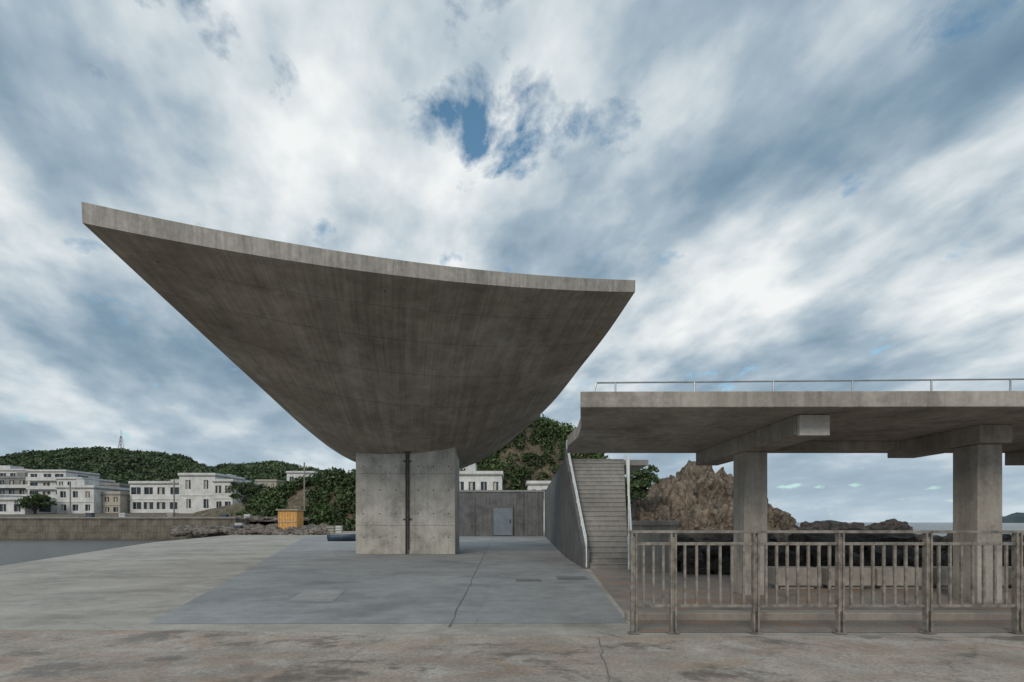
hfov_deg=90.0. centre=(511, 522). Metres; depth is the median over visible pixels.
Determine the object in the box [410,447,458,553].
column half
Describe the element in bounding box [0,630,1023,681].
front road
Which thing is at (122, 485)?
grey apartment block
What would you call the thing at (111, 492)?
parapet
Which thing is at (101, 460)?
hill woodland
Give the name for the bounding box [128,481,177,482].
parapet
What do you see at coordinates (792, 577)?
concrete bench block
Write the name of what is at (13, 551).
sea water
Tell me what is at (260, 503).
headland woodland
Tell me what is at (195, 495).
floor bands
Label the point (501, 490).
wall coping
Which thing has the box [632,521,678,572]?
concrete plinth block
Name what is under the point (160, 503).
curtains
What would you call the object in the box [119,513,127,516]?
fish crate stack
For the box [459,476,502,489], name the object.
walls
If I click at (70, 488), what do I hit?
utility pole
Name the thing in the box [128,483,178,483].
roof
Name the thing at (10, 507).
walls
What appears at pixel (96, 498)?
walls
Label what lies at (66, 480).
white apartment block
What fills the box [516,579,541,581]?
manhole cover
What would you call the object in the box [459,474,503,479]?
roof
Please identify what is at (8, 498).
parapet
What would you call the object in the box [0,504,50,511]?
windows
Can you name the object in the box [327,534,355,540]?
rowing boat
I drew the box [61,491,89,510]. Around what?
building windows
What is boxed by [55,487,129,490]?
roof
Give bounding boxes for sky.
[0,0,1023,521]
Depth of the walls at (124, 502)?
110.00 m
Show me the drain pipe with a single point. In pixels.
(407, 500)
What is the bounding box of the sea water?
[0,522,1023,565]
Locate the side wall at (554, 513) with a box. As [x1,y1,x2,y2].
[545,460,563,554]
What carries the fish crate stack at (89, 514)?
on the harbour rubble
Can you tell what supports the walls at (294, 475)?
on the glazing core
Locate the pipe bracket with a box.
[403,451,411,519]
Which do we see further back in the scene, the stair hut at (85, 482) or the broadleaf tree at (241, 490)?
the stair hut at (85, 482)
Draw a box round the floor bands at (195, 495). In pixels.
[178,495,213,495]
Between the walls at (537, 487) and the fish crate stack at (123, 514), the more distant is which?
the walls at (537, 487)
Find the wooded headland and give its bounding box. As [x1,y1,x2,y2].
[187,426,631,530]
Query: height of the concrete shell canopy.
5.754 m
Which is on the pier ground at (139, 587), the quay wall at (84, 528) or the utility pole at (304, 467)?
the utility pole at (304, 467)
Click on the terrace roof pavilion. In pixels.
(977, 434)
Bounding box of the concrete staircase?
[564,440,647,568]
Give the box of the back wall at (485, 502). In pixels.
[459,492,543,535]
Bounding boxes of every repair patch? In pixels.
[288,589,345,601]
[556,576,588,579]
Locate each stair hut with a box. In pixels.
[76,479,98,485]
[465,463,476,470]
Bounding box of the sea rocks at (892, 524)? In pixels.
[794,519,912,533]
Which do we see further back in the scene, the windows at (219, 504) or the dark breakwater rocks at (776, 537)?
the windows at (219, 504)
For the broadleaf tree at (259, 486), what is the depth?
101.80 m
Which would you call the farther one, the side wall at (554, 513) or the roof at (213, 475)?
the roof at (213, 475)
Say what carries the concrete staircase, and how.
on the pier ground at (139, 587)
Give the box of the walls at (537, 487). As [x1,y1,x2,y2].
[527,485,548,530]
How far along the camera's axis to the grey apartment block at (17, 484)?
152.00 m
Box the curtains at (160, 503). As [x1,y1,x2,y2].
[147,488,161,508]
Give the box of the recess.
[406,454,409,553]
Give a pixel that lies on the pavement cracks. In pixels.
(464, 596)
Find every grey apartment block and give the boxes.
[0,472,27,495]
[99,483,129,491]
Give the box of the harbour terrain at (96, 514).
[0,513,316,521]
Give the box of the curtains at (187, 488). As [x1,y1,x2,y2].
[186,480,205,507]
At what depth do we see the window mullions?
110.15 m
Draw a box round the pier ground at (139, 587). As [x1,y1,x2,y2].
[0,531,1023,635]
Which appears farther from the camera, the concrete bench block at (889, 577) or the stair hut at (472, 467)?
the stair hut at (472, 467)
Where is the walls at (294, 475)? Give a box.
[287,473,312,480]
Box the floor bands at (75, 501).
[56,501,93,501]
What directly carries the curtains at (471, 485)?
attached to the walls at (478, 480)
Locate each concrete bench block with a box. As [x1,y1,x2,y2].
[768,566,816,588]
[816,566,870,588]
[864,566,921,588]
[921,566,1003,588]
[1002,566,1023,588]
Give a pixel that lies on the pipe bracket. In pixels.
(406, 461)
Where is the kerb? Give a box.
[624,610,1023,620]
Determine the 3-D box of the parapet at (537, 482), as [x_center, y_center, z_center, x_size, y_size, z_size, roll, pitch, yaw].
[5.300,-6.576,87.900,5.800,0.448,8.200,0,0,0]
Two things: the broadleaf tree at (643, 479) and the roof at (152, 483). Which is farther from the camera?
the roof at (152, 483)
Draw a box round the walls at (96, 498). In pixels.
[57,489,128,512]
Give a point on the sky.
(785, 189)
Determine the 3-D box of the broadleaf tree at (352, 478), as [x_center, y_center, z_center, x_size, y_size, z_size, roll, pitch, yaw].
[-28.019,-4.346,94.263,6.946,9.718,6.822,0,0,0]
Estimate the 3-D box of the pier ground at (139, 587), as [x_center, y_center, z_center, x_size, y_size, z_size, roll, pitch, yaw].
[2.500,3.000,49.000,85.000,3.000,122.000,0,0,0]
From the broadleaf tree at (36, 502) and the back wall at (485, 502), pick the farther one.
the broadleaf tree at (36, 502)
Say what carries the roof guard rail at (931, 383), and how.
on the terrace roof pavilion
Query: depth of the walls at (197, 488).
110.00 m
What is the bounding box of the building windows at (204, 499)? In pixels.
[189,480,208,507]
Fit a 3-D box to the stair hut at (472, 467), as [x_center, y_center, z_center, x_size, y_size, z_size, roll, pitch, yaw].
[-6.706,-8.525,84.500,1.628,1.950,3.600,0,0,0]
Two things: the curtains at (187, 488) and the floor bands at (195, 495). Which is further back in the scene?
the curtains at (187, 488)
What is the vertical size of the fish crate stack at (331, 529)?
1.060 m
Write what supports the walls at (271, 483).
on the glazing core
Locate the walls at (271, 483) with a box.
[257,482,282,487]
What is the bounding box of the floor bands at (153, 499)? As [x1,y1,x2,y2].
[129,499,178,499]
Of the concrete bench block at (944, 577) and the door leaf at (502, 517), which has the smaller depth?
the concrete bench block at (944, 577)
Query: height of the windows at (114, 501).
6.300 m
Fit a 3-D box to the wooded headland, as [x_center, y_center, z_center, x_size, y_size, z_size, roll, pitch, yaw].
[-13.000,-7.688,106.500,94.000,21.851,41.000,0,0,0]
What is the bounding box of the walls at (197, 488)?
[179,476,236,512]
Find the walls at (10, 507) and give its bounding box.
[0,501,56,513]
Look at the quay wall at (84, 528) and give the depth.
75.00 m
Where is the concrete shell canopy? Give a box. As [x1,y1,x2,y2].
[81,202,634,468]
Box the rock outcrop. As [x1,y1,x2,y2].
[626,460,796,535]
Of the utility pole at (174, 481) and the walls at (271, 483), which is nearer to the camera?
the utility pole at (174, 481)
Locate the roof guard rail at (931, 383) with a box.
[593,378,1023,391]
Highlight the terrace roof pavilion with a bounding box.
[567,391,1023,602]
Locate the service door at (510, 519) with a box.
[492,506,512,535]
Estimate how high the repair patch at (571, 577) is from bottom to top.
0.001 m
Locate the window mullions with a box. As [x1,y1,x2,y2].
[188,480,206,507]
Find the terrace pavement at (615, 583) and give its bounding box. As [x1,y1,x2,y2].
[591,567,1023,631]
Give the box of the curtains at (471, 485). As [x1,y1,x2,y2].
[459,482,495,489]
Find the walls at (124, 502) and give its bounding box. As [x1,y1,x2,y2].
[102,495,129,512]
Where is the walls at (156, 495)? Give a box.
[130,484,178,512]
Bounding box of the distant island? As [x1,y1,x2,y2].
[821,512,1023,522]
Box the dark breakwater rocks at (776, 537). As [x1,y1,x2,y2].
[677,528,1023,574]
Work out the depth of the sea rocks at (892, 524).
114.56 m
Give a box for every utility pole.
[65,485,74,514]
[173,479,178,512]
[299,462,309,514]
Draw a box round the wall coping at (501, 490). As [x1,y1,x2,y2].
[459,490,543,491]
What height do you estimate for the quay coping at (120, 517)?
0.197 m
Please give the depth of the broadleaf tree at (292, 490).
93.95 m
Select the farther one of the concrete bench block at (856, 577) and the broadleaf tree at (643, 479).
the broadleaf tree at (643, 479)
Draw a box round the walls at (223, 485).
[214,482,254,507]
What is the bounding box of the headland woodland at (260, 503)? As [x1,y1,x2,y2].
[231,413,647,530]
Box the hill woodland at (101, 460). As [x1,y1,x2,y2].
[0,445,320,483]
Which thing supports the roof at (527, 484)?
on the walls at (537, 487)
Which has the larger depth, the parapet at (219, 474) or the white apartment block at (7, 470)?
the white apartment block at (7, 470)
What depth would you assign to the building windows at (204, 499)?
110.25 m
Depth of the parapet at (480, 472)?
79.80 m
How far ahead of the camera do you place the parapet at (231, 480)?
108.80 m
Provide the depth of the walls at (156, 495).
112.00 m
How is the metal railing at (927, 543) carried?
on the pier ground at (139, 587)
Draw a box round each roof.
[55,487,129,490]
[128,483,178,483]
[178,475,245,480]
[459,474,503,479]
[526,483,549,487]
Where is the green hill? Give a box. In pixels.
[67,452,278,481]
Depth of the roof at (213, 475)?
109.83 m
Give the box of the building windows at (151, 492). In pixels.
[132,487,178,508]
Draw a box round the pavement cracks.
[221,537,618,681]
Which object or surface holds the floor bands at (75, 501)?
attached to the walls at (96, 498)
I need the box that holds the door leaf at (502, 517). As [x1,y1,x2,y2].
[493,507,511,534]
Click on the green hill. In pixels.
(153, 469)
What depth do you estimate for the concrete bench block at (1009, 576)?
11.53 m
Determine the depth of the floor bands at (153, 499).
111.88 m
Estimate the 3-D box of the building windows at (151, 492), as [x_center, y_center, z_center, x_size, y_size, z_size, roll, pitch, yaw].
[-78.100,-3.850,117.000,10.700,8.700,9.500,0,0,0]
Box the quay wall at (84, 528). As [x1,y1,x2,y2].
[0,518,248,538]
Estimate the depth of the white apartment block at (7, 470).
165.15 m
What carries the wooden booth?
on the pier ground at (139, 587)
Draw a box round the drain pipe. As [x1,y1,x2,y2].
[407,453,408,548]
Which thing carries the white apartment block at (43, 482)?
on the green hill
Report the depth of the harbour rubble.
64.03 m
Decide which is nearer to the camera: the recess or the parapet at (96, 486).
the recess
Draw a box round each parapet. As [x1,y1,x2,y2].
[0,495,27,496]
[0,497,56,500]
[55,485,129,489]
[101,491,129,493]
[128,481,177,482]
[178,473,244,479]
[212,479,260,483]
[255,479,285,481]
[286,471,317,472]
[459,471,503,475]
[525,481,550,484]
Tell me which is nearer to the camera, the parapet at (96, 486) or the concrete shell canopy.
the concrete shell canopy
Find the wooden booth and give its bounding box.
[276,509,305,529]
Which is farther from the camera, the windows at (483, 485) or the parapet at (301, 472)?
the parapet at (301, 472)
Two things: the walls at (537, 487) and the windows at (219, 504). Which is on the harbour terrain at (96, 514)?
the windows at (219, 504)
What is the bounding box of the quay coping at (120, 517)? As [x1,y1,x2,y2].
[0,517,238,518]
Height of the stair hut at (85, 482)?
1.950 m
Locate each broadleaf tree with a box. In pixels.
[14,493,56,513]
[224,481,256,502]
[254,481,285,491]
[265,484,299,498]
[340,473,355,488]
[624,464,658,517]
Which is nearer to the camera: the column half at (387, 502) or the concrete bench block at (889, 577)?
the concrete bench block at (889, 577)
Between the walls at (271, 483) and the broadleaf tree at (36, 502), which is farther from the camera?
the walls at (271, 483)
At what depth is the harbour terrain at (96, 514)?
98.63 m
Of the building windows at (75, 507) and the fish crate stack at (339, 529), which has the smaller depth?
the fish crate stack at (339, 529)
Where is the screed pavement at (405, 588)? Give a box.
[150,536,626,623]
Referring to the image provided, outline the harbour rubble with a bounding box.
[63,515,330,537]
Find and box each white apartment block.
[0,465,33,475]
[26,470,99,498]
[55,477,115,498]
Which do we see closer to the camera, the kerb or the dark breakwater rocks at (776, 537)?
the kerb
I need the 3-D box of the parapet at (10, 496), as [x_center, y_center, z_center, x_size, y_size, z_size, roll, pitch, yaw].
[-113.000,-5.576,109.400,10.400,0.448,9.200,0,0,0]
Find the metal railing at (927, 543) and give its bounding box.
[627,530,1023,633]
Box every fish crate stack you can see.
[85,513,94,516]
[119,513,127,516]
[326,526,335,533]
[334,525,342,532]
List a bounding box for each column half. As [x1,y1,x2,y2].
[356,452,405,553]
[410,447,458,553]
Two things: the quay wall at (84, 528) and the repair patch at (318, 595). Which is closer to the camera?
the repair patch at (318, 595)
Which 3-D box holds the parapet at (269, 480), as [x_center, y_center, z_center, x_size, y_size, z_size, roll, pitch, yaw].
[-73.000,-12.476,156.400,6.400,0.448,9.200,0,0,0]
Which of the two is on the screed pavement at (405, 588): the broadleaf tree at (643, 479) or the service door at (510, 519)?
the service door at (510, 519)
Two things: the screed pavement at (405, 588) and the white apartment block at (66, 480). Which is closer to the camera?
the screed pavement at (405, 588)
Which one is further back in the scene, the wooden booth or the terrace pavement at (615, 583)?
the wooden booth
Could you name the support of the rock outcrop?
in the sea water
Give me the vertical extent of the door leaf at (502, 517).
3.000 m

